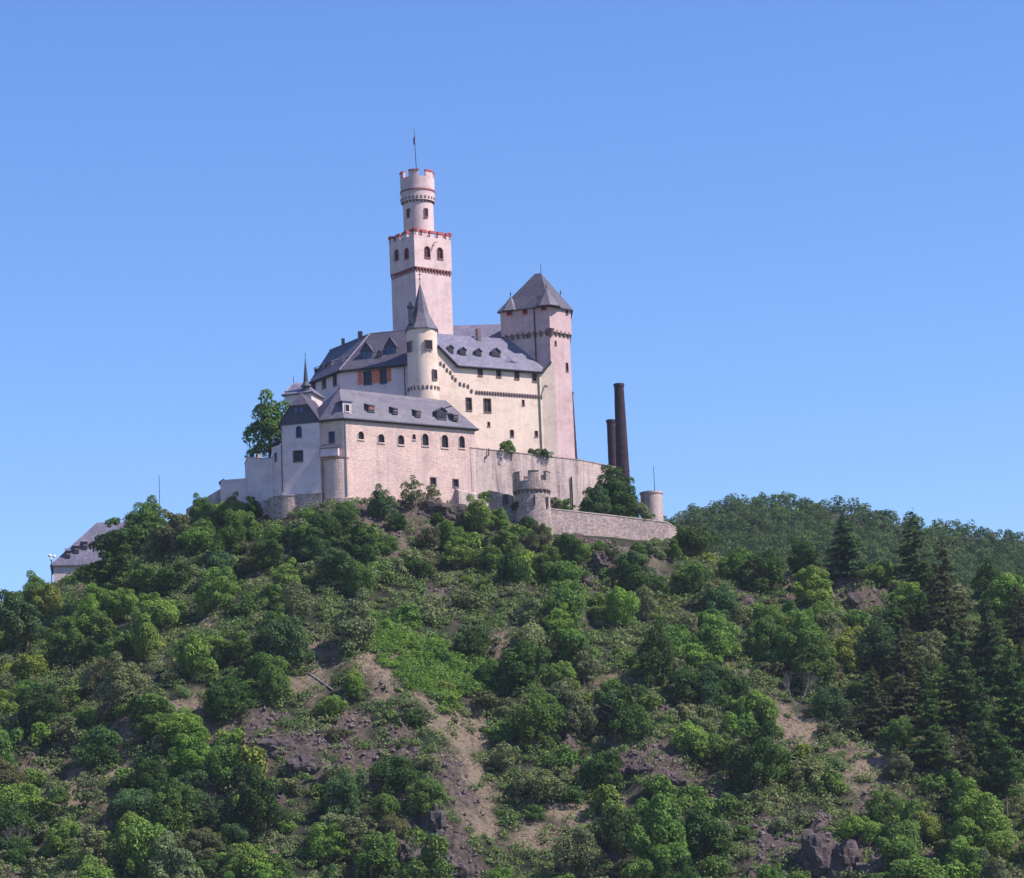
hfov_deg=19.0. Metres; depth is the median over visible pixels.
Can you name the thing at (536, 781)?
bush
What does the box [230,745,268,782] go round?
broadleaf tree
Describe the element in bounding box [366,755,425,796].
broadleaf tree
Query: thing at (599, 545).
broadleaf tree
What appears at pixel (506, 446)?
shrub
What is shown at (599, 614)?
shrub
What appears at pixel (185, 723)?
broadleaf tree
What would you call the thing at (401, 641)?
shrub
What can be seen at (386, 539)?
broadleaf tree
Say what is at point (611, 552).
sparse tree
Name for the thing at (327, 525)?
broadleaf tree
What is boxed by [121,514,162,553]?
broadleaf tree
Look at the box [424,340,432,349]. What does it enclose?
window
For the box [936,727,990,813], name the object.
spruce tree
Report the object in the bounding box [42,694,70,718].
shrub
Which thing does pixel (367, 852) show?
broadleaf tree
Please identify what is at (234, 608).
shrub
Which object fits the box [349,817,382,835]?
shrub
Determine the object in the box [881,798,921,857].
broadleaf tree
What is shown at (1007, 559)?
wood
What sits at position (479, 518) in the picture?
broadleaf tree
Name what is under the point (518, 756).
shrub
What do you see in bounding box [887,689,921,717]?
broadleaf tree
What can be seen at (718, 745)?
broadleaf tree
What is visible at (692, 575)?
broadleaf tree
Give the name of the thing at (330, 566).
broadleaf tree
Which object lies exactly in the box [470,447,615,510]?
terrace wall
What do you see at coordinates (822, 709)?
shrub
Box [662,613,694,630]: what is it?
shrub
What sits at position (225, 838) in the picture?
shrub
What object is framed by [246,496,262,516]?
broadleaf tree
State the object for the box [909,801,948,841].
broadleaf tree
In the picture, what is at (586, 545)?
broadleaf tree
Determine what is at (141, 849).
broadleaf tree
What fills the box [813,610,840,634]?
shrub
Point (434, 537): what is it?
broadleaf tree
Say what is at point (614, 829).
broadleaf tree
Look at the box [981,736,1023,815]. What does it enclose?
pine tree
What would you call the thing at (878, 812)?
broadleaf tree
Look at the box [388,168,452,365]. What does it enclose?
keep tower
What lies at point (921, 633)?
shrub
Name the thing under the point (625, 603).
broadleaf tree
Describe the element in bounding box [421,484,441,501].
sparse tree
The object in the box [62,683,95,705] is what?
shrub
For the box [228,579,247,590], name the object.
shrub
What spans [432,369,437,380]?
window
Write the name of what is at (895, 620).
spruce tree
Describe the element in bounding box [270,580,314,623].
sparse tree
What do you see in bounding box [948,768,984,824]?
broadleaf tree
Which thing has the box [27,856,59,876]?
shrub
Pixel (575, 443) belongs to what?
smokestack
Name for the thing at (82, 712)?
shrub
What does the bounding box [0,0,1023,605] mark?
sky
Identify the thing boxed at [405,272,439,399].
stair turret
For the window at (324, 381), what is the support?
in the palace
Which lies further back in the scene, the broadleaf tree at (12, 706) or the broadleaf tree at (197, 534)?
the broadleaf tree at (197, 534)
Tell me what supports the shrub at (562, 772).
on the ground at (632, 793)
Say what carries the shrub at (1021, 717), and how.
on the ground at (632, 793)
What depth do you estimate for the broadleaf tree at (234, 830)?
399.34 m
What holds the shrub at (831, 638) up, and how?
on the ground at (632, 793)
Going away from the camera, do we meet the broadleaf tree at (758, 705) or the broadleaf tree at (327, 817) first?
the broadleaf tree at (327, 817)
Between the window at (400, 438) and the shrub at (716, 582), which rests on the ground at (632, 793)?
the shrub at (716, 582)
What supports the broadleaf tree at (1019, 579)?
on the ground at (632, 793)
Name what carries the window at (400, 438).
in the range
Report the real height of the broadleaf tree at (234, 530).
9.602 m
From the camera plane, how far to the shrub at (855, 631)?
468.42 m
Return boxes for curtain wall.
[244,454,273,514]
[551,508,676,541]
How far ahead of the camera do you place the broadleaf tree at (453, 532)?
479.47 m
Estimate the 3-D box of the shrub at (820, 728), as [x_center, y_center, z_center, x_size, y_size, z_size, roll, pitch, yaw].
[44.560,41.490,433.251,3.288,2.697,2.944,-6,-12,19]
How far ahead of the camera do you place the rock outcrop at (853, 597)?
481.36 m
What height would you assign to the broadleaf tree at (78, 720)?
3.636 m
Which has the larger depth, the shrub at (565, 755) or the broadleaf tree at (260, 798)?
the shrub at (565, 755)
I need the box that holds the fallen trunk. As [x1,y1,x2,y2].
[308,670,332,689]
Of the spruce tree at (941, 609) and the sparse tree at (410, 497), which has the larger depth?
the sparse tree at (410, 497)
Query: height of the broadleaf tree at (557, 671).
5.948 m
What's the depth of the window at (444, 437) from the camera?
499.73 m
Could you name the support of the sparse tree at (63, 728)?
on the ground at (632, 793)
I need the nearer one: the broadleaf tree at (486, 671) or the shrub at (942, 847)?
the shrub at (942, 847)
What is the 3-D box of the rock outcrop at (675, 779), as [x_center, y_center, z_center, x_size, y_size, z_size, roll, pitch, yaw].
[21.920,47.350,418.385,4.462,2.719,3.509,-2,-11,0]
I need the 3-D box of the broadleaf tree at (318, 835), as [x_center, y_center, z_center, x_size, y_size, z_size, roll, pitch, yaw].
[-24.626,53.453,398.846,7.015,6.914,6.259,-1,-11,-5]
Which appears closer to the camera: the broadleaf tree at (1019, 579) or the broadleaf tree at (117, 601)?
the broadleaf tree at (117, 601)
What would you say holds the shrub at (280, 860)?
on the ground at (632, 793)
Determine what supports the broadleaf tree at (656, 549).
on the ground at (632, 793)
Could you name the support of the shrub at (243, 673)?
on the ground at (632, 793)
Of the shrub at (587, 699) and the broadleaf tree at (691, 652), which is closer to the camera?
the shrub at (587, 699)
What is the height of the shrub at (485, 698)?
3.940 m
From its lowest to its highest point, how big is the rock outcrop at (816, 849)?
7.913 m
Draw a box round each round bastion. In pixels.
[263,495,298,518]
[512,470,552,534]
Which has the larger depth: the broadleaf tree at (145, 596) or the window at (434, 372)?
the window at (434, 372)
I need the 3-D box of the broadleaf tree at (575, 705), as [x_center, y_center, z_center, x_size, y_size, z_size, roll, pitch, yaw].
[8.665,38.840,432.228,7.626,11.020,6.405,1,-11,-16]
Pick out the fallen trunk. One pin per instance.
(313, 676)
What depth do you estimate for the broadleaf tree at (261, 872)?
390.36 m
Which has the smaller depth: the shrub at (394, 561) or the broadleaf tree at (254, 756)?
the broadleaf tree at (254, 756)
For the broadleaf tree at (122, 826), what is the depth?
396.37 m
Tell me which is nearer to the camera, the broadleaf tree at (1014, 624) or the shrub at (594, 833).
the shrub at (594, 833)
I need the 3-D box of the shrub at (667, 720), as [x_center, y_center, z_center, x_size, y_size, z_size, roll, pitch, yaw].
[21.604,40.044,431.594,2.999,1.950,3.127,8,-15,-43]
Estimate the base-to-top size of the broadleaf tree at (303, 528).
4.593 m
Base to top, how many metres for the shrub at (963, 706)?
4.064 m
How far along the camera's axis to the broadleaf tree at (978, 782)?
414.19 m
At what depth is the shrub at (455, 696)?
431.82 m
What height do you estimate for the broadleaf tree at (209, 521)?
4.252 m
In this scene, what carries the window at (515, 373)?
in the palace
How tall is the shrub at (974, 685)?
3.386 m
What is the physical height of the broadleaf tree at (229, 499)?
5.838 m
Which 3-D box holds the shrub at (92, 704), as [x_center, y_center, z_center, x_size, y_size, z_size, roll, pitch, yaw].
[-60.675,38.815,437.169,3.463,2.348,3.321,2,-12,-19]
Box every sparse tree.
[0,850,7,873]
[43,786,76,815]
[50,715,78,751]
[69,771,103,813]
[69,824,107,858]
[235,769,255,787]
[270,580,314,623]
[336,815,374,855]
[399,475,423,511]
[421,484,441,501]
[491,741,521,776]
[572,644,599,684]
[603,537,621,559]
[632,584,662,620]
[676,610,705,634]
[892,637,920,661]
[915,638,943,677]
[920,628,953,657]
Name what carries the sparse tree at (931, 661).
on the ground at (632, 793)
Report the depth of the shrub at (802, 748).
427.00 m
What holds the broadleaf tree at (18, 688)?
on the ground at (632, 793)
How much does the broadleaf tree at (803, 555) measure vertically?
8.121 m
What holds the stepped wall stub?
on the ground at (632, 793)
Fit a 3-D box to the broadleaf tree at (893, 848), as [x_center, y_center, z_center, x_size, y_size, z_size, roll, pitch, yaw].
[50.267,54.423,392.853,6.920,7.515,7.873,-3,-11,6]
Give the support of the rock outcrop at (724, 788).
on the ground at (632, 793)
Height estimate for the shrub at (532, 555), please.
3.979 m
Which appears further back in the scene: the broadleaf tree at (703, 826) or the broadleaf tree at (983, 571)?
the broadleaf tree at (983, 571)
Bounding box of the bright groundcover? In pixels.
[369,614,504,711]
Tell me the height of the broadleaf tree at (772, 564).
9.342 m
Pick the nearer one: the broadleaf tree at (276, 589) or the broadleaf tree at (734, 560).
the broadleaf tree at (276, 589)
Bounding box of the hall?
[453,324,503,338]
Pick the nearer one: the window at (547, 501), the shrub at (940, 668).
the shrub at (940, 668)
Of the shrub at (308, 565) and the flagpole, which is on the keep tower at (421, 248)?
the flagpole
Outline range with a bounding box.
[313,386,478,506]
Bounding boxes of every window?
[293,450,302,462]
[296,426,301,437]
[321,378,325,389]
[328,431,334,443]
[333,374,336,386]
[357,431,364,440]
[363,370,372,385]
[377,433,384,443]
[379,369,386,384]
[394,249,398,261]
[397,434,404,445]
[404,248,408,259]
[406,208,409,217]
[406,341,412,352]
[422,433,429,446]
[424,208,427,216]
[424,246,430,258]
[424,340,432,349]
[430,477,436,484]
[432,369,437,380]
[437,247,443,259]
[441,434,448,448]
[452,479,458,487]
[458,435,465,448]
[465,397,471,410]
[478,369,482,376]
[483,398,491,412]
[496,370,501,377]
[502,494,508,504]
[514,372,519,379]
[522,309,527,314]
[532,373,536,381]
[546,496,548,507]
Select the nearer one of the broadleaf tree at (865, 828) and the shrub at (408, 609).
the broadleaf tree at (865, 828)
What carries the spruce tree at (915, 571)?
on the ground at (632, 793)
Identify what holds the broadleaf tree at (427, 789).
on the ground at (632, 793)
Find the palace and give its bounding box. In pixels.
[309,326,558,456]
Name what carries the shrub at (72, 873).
on the ground at (632, 793)
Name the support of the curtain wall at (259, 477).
on the ground at (632, 793)
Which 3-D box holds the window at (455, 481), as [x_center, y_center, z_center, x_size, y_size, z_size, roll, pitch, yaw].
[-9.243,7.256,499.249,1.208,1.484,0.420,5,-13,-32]
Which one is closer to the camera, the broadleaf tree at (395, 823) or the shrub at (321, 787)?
the broadleaf tree at (395, 823)
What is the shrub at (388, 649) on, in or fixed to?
on the ground at (632, 793)
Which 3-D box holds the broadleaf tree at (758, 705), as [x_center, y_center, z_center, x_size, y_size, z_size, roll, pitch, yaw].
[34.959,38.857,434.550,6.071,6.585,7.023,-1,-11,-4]
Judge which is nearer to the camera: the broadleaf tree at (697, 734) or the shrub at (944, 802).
the shrub at (944, 802)
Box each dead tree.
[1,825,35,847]
[781,670,824,720]
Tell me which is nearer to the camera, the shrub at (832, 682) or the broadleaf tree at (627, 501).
the shrub at (832, 682)
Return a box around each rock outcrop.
[257,736,291,756]
[287,751,323,777]
[394,835,442,864]
[416,497,448,517]
[420,799,445,836]
[440,853,472,877]
[444,503,469,520]
[578,570,594,586]
[589,550,610,574]
[625,762,654,774]
[668,774,687,785]
[722,784,744,793]
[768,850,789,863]
[783,585,809,592]
[796,829,831,877]
[825,839,861,877]
[847,592,864,610]
[853,860,887,877]
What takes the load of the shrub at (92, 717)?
on the ground at (632, 793)
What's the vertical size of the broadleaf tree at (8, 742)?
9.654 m
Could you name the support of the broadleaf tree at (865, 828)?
on the ground at (632, 793)
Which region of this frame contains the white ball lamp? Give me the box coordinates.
[48,554,55,582]
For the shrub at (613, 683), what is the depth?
440.01 m
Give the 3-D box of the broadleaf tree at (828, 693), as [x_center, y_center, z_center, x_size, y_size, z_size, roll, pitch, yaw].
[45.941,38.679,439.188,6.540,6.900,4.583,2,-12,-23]
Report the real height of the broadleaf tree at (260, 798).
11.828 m
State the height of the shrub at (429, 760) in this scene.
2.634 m
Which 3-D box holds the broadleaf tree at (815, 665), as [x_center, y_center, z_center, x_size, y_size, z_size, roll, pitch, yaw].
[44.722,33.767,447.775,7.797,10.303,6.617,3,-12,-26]
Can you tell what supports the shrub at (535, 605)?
on the ground at (632, 793)
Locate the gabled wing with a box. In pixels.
[278,393,335,510]
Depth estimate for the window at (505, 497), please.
493.79 m
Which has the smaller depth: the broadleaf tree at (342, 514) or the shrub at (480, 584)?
the shrub at (480, 584)
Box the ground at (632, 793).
[0,497,1023,877]
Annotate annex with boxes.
[269,439,281,495]
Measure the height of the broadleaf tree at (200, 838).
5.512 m
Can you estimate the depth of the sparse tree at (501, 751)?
421.94 m
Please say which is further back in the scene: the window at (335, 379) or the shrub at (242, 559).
the window at (335, 379)
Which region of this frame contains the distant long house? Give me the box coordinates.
[50,522,124,581]
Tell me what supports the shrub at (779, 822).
on the ground at (632, 793)
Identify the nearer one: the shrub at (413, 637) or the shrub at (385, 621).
the shrub at (413, 637)
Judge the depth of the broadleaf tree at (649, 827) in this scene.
394.93 m
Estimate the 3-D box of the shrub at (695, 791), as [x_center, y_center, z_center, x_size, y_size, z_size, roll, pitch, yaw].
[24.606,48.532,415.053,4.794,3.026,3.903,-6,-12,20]
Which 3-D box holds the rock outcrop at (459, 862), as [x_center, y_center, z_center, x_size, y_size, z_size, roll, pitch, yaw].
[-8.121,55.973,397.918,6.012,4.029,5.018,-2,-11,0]
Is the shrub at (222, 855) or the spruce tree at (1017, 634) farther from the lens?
the spruce tree at (1017, 634)
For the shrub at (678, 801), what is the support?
on the ground at (632, 793)
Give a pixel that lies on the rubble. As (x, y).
(465, 792)
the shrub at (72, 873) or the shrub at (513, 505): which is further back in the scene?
the shrub at (513, 505)
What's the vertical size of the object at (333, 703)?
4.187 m
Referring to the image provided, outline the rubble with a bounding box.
[3,494,981,877]
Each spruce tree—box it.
[822,511,876,579]
[850,666,896,737]
[879,592,917,654]
[884,629,932,723]
[889,509,949,602]
[892,611,924,687]
[906,667,956,767]
[910,660,944,711]
[915,536,978,655]
[929,620,998,723]
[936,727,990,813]
[961,680,1022,786]
[964,598,1017,695]
[972,597,1014,663]
[991,641,1023,743]
[1000,583,1023,654]
[1009,639,1023,699]
[1014,580,1023,615]
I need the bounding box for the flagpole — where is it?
[413,134,416,167]
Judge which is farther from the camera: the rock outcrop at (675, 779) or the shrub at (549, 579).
the shrub at (549, 579)
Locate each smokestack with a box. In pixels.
[572,391,577,458]
[606,419,615,467]
[613,383,629,514]
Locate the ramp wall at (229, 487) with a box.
[186,478,247,520]
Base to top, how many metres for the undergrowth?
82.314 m
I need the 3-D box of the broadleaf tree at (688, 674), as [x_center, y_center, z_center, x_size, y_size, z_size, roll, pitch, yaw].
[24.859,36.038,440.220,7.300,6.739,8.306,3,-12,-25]
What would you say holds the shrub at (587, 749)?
on the ground at (632, 793)
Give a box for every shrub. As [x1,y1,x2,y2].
[0,712,25,732]
[0,852,14,864]
[19,767,47,787]
[26,722,59,746]
[27,676,47,684]
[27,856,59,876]
[32,825,49,840]
[39,816,69,828]
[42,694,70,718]
[45,781,70,793]
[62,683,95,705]
[65,728,87,749]
[66,869,84,877]
[76,702,99,710]
[77,705,96,721]
[81,858,107,875]
[85,711,110,726]
[109,767,135,790]
[122,771,148,788]
[141,632,165,654]
[150,734,171,754]
[160,669,179,684]
[162,762,184,777]
[168,599,186,609]
[195,859,221,876]
[199,552,210,561]
[209,831,232,851]
[214,728,244,748]
[214,852,240,868]
[220,597,260,619]
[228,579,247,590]
[232,794,251,808]
[233,556,254,572]
[233,665,257,681]
[237,541,251,551]
[249,539,275,551]
[261,852,285,868]
[269,865,297,877]
[277,820,297,833]
[279,778,301,793]
[285,550,307,563]
[287,518,310,536]
[296,560,319,577]
[310,783,330,796]
[322,764,356,782]
[326,728,350,741]
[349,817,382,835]
[352,527,379,546]
[363,565,381,588]
[366,559,394,585]
[380,618,392,628]
[380,647,393,655]
[385,557,408,576]
[388,638,405,649]
[391,604,423,621]
[392,708,428,725]
[400,855,424,872]
[405,635,422,645]
[407,641,425,656]
[411,559,436,574]
[412,754,435,770]
[417,604,441,623]
[426,637,444,647]
[434,647,454,661]
[436,520,452,537]
[437,680,455,692]
[439,693,464,710]
[452,590,487,613]
[460,575,473,585]
[460,681,482,697]
[466,532,484,548]
[470,690,512,715]
[473,577,492,592]
[476,531,494,547]
[477,490,490,504]
[480,720,516,742]
[488,866,519,877]
[489,705,511,718]
[496,751,522,761]
[499,440,515,453]
[502,524,533,540]
[503,555,534,574]
[510,502,518,510]
[516,550,538,570]
[516,597,545,622]
[526,805,547,819]
[527,448,540,456]
[530,572,552,586]
[539,448,553,459]
[541,745,579,769]
[545,577,565,587]
[550,497,563,508]
[551,766,572,784]
[555,498,575,510]
[556,785,584,805]
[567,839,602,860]
[576,823,602,839]
[577,746,592,758]
[578,692,593,705]
[580,705,606,733]
[580,756,597,767]
[583,784,627,817]
[584,592,606,608]
[585,606,596,617]
[589,606,610,621]
[590,735,611,751]
[599,679,626,693]
[601,567,620,577]
[601,772,623,785]
[604,575,619,585]
[611,647,626,660]
[624,653,643,665]
[631,664,647,673]
[634,805,666,822]
[637,694,664,712]
[638,773,679,796]
[640,571,656,596]
[649,620,667,627]
[655,715,676,725]
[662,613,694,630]
[663,793,692,813]
[667,703,698,721]
[668,657,686,670]
[672,535,687,547]
[678,785,707,800]
[691,716,718,733]
[693,704,716,719]
[693,796,720,818]
[700,553,717,564]
[700,855,731,877]
[703,565,712,571]
[707,580,722,585]
[710,687,728,707]
[714,792,748,819]
[715,819,731,831]
[722,712,755,734]
[727,699,744,711]
[729,605,747,624]
[732,824,752,838]
[740,790,770,812]
[755,661,786,678]
[759,599,779,608]
[765,658,780,671]
[768,817,794,831]
[780,614,811,629]
[781,760,810,781]
[782,599,798,615]
[790,743,814,757]
[790,764,825,784]
[791,811,817,827]
[804,758,828,772]
[810,772,847,795]
[811,697,838,713]
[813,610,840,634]
[816,723,837,738]
[821,674,837,688]
[822,635,839,645]
[822,657,847,680]
[839,625,865,642]
[842,609,872,627]
[851,707,872,717]
[858,695,882,708]
[864,824,887,843]
[879,744,894,754]
[906,741,918,750]
[916,630,930,643]
[918,775,947,794]
[928,664,949,677]
[934,839,951,850]
[934,841,960,856]
[936,858,946,874]
[937,773,953,787]
[938,863,974,877]
[939,798,950,815]
[940,583,968,602]
[952,697,991,712]
[967,683,989,702]
[991,698,1012,709]
[992,705,1023,728]
[994,689,1006,698]
[998,619,1010,626]
[1002,637,1023,661]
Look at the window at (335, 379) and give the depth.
514.71 m
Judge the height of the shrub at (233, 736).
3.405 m
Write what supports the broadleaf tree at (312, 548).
on the ground at (632, 793)
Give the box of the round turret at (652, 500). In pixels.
[639,490,663,520]
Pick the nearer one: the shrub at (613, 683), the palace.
the shrub at (613, 683)
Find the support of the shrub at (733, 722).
on the ground at (632, 793)
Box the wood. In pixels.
[663,491,1023,596]
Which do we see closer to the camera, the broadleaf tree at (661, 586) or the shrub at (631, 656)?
the shrub at (631, 656)
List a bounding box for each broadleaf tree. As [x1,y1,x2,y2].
[0,589,49,650]
[0,636,17,650]
[0,653,49,682]
[0,654,17,698]
[0,689,19,715]
[0,725,23,765]
[0,756,28,798]
[0,782,54,821]
[0,800,40,847]
[0,835,34,864]
[8,678,39,702]
[17,683,67,736]
[21,570,50,611]
[30,583,62,617]
[40,818,81,859]
[41,615,85,664]
[56,712,90,729]
[60,575,75,585]
[68,582,108,627]
[70,724,124,771]
[71,854,114,877]
[73,564,92,580]
[74,593,107,636]
[74,640,104,661]
[79,517,134,591]
[83,656,114,694]
[88,610,121,643]
[92,651,152,719]
[94,574,124,601]
[95,527,121,559]
[97,557,126,585]
[98,632,137,661]
[100,587,138,620]
[103,811,153,867]
[105,788,157,823]
[113,693,175,722]
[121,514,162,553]
[122,494,166,540]
[124,564,155,592]
[125,817,175,877]
[126,755,168,799]
[128,606,158,662]
[132,592,161,617]
[135,712,176,740]
[138,508,193,561]
[140,599,187,629]
[146,777,196,834]
[147,829,204,877]
[151,561,193,593]
[155,706,211,750]
[165,731,218,782]
[167,514,192,525]
[173,633,221,677]
[176,525,215,552]
[176,769,213,826]
[177,827,225,860]
[189,492,213,522]
[192,517,220,529]
[195,566,240,616]
[197,743,241,786]
[198,794,238,832]
[201,675,262,721]
[202,635,222,649]
[204,507,220,522]
[205,550,242,579]
[209,628,253,663]
[210,743,236,757]
[211,508,246,554]
[213,501,235,522]
[220,842,271,877]
[221,491,239,514]
[221,823,252,843]
[223,871,234,877]
[225,509,262,540]
[230,500,247,511]
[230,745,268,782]
[235,761,289,835]
[242,389,290,457]
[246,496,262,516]
[246,651,289,678]
[247,664,293,705]
[248,538,286,571]
[249,862,282,877]
[256,602,291,651]
[260,615,315,670]
[262,525,289,543]
[266,583,294,610]
[270,557,300,587]
[288,523,313,547]
[296,527,335,562]
[297,507,315,521]
[297,822,350,867]
[307,512,330,523]
[310,513,341,548]
[314,548,353,582]
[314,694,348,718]
[318,768,366,819]
[318,863,335,877]
[319,812,352,838]
[330,502,354,529]
[330,587,377,653]
[338,501,360,514]
[340,521,378,562]
[341,669,369,696]
[342,559,376,600]
[345,607,381,634]
[353,830,400,877]
[360,793,406,821]
[366,483,396,520]
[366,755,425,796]
[374,533,400,553]
[375,813,410,854]
[382,511,406,530]
[394,825,454,877]
[395,556,435,576]
[404,777,448,816]
[414,525,440,547]
[431,512,445,524]
[439,521,470,553]
[442,536,474,568]
[450,627,501,660]
[454,512,470,527]
[464,494,494,533]
[470,544,503,573]
[472,658,506,687]
[487,864,513,877]
[490,507,510,528]
[490,529,519,555]
[491,640,550,694]
[495,552,531,585]
[505,622,558,667]
[507,683,556,753]
[513,516,538,531]
[523,523,551,552]
[531,544,561,573]
[537,526,552,536]
[538,688,570,742]
[540,560,590,585]
[540,578,586,626]
[541,602,573,634]
[544,660,580,689]
[549,627,601,667]
[550,677,598,738]
[550,826,607,877]
[551,532,590,563]
[554,873,573,877]
[577,497,593,512]
[579,543,594,556]
[579,750,624,785]
[580,484,611,514]
[586,465,635,506]
[592,804,641,853]
[593,540,607,552]
[594,687,634,722]
[600,685,654,741]
[604,482,641,518]
[604,586,640,627]
[612,550,656,579]
[616,559,651,602]
[619,857,657,877]
[624,793,690,877]
[628,501,655,519]
[630,541,648,554]
[635,616,676,686]
[642,537,670,558]
[648,575,670,600]
[652,855,701,877]
[657,666,708,704]
[661,624,700,649]
[664,537,681,559]
[668,720,710,757]
[670,561,714,593]
[670,642,713,666]
[674,526,721,553]
[677,808,732,859]
[685,613,742,663]
[688,581,718,608]
[688,732,749,767]
[693,661,721,706]
[694,608,732,630]
[697,584,739,620]
[699,660,749,696]
[715,547,759,581]
[725,720,791,797]
[737,549,786,595]
[738,689,779,723]
[746,613,788,664]
[748,620,780,645]
[752,605,784,624]
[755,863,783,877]
[757,726,793,781]
[772,609,836,665]
[786,870,810,877]
[787,536,822,574]
[791,565,833,607]
[791,633,837,692]
[801,565,826,580]
[807,600,837,622]
[811,685,852,721]
[825,636,865,673]
[832,815,886,843]
[846,677,880,698]
[851,616,898,673]
[858,790,902,824]
[860,561,892,584]
[867,871,899,877]
[875,833,926,872]
[879,716,916,750]
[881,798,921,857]
[882,673,915,696]
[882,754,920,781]
[886,581,923,615]
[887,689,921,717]
[888,857,953,877]
[892,582,910,595]
[896,590,941,630]
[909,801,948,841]
[929,571,954,589]
[945,835,991,877]
[946,792,1018,862]
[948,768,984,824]
[961,766,993,798]
[970,557,1000,601]
[979,572,1023,618]
[979,846,1011,877]
[1006,616,1022,630]
[1007,572,1023,599]
[1018,835,1023,857]
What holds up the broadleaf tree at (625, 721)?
on the ground at (632, 793)
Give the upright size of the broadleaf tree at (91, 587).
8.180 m
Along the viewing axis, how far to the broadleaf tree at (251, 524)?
484.43 m
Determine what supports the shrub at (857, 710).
on the ground at (632, 793)
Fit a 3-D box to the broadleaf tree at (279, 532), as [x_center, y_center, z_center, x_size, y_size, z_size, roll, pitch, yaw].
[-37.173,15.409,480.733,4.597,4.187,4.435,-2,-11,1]
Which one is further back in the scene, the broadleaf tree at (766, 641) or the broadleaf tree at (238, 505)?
the broadleaf tree at (238, 505)
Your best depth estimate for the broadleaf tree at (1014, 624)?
479.05 m
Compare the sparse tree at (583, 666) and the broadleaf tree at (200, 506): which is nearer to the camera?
the sparse tree at (583, 666)
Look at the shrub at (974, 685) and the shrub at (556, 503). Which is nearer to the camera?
the shrub at (974, 685)
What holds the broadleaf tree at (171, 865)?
on the ground at (632, 793)
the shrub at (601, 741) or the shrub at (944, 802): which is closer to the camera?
the shrub at (944, 802)
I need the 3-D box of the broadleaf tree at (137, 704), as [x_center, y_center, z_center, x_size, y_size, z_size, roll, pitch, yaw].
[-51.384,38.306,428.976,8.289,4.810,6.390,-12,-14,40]
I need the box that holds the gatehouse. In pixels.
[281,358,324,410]
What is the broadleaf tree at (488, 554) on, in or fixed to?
on the ground at (632, 793)
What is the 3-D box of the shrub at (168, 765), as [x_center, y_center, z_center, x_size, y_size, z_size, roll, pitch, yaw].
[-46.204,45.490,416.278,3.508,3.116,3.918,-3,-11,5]
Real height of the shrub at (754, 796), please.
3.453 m
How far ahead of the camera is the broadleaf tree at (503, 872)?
394.38 m
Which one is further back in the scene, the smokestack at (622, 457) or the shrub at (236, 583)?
the smokestack at (622, 457)
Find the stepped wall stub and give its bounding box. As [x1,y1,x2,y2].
[488,490,513,520]
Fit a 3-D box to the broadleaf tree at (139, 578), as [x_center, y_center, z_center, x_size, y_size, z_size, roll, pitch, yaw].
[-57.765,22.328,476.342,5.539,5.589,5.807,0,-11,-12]
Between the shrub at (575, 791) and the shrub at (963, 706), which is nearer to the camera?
the shrub at (575, 791)
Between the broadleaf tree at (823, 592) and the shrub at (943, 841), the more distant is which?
the broadleaf tree at (823, 592)
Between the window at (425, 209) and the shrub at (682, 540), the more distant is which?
the window at (425, 209)
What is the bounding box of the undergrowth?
[0,497,1023,877]
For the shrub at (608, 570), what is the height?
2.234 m
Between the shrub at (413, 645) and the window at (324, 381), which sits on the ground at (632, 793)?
the shrub at (413, 645)
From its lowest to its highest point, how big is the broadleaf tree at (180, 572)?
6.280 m
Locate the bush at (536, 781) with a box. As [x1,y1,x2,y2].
[505,768,567,802]
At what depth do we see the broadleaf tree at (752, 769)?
415.94 m
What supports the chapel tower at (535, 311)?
on the terrace ground
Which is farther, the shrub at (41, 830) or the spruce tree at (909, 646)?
the spruce tree at (909, 646)
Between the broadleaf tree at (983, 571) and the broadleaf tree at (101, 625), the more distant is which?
the broadleaf tree at (983, 571)
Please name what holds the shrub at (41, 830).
on the ground at (632, 793)
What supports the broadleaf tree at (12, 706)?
on the ground at (632, 793)
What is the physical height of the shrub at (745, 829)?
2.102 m
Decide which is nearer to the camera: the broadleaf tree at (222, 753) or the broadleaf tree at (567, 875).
the broadleaf tree at (567, 875)
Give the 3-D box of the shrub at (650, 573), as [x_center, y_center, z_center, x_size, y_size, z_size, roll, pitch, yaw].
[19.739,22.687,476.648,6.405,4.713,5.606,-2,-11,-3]
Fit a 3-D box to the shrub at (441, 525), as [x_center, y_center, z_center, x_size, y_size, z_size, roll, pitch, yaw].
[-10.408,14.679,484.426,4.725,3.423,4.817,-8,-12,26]
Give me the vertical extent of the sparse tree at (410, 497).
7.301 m
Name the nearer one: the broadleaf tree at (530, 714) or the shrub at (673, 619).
the broadleaf tree at (530, 714)
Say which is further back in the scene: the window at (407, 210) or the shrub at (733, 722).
the window at (407, 210)
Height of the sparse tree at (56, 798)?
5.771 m
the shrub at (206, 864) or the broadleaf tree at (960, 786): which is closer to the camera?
the shrub at (206, 864)
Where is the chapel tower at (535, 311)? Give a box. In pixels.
[497,265,574,458]
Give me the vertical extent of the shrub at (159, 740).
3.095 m
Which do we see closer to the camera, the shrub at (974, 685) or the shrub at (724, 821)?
the shrub at (724, 821)
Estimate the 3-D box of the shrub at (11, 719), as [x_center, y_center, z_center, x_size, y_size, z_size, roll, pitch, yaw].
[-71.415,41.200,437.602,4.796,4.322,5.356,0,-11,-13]
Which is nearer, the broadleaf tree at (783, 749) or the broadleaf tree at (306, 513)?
the broadleaf tree at (783, 749)
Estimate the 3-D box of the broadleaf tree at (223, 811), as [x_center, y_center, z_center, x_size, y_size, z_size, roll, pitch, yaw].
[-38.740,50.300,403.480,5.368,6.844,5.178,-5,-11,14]
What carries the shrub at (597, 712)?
on the ground at (632, 793)

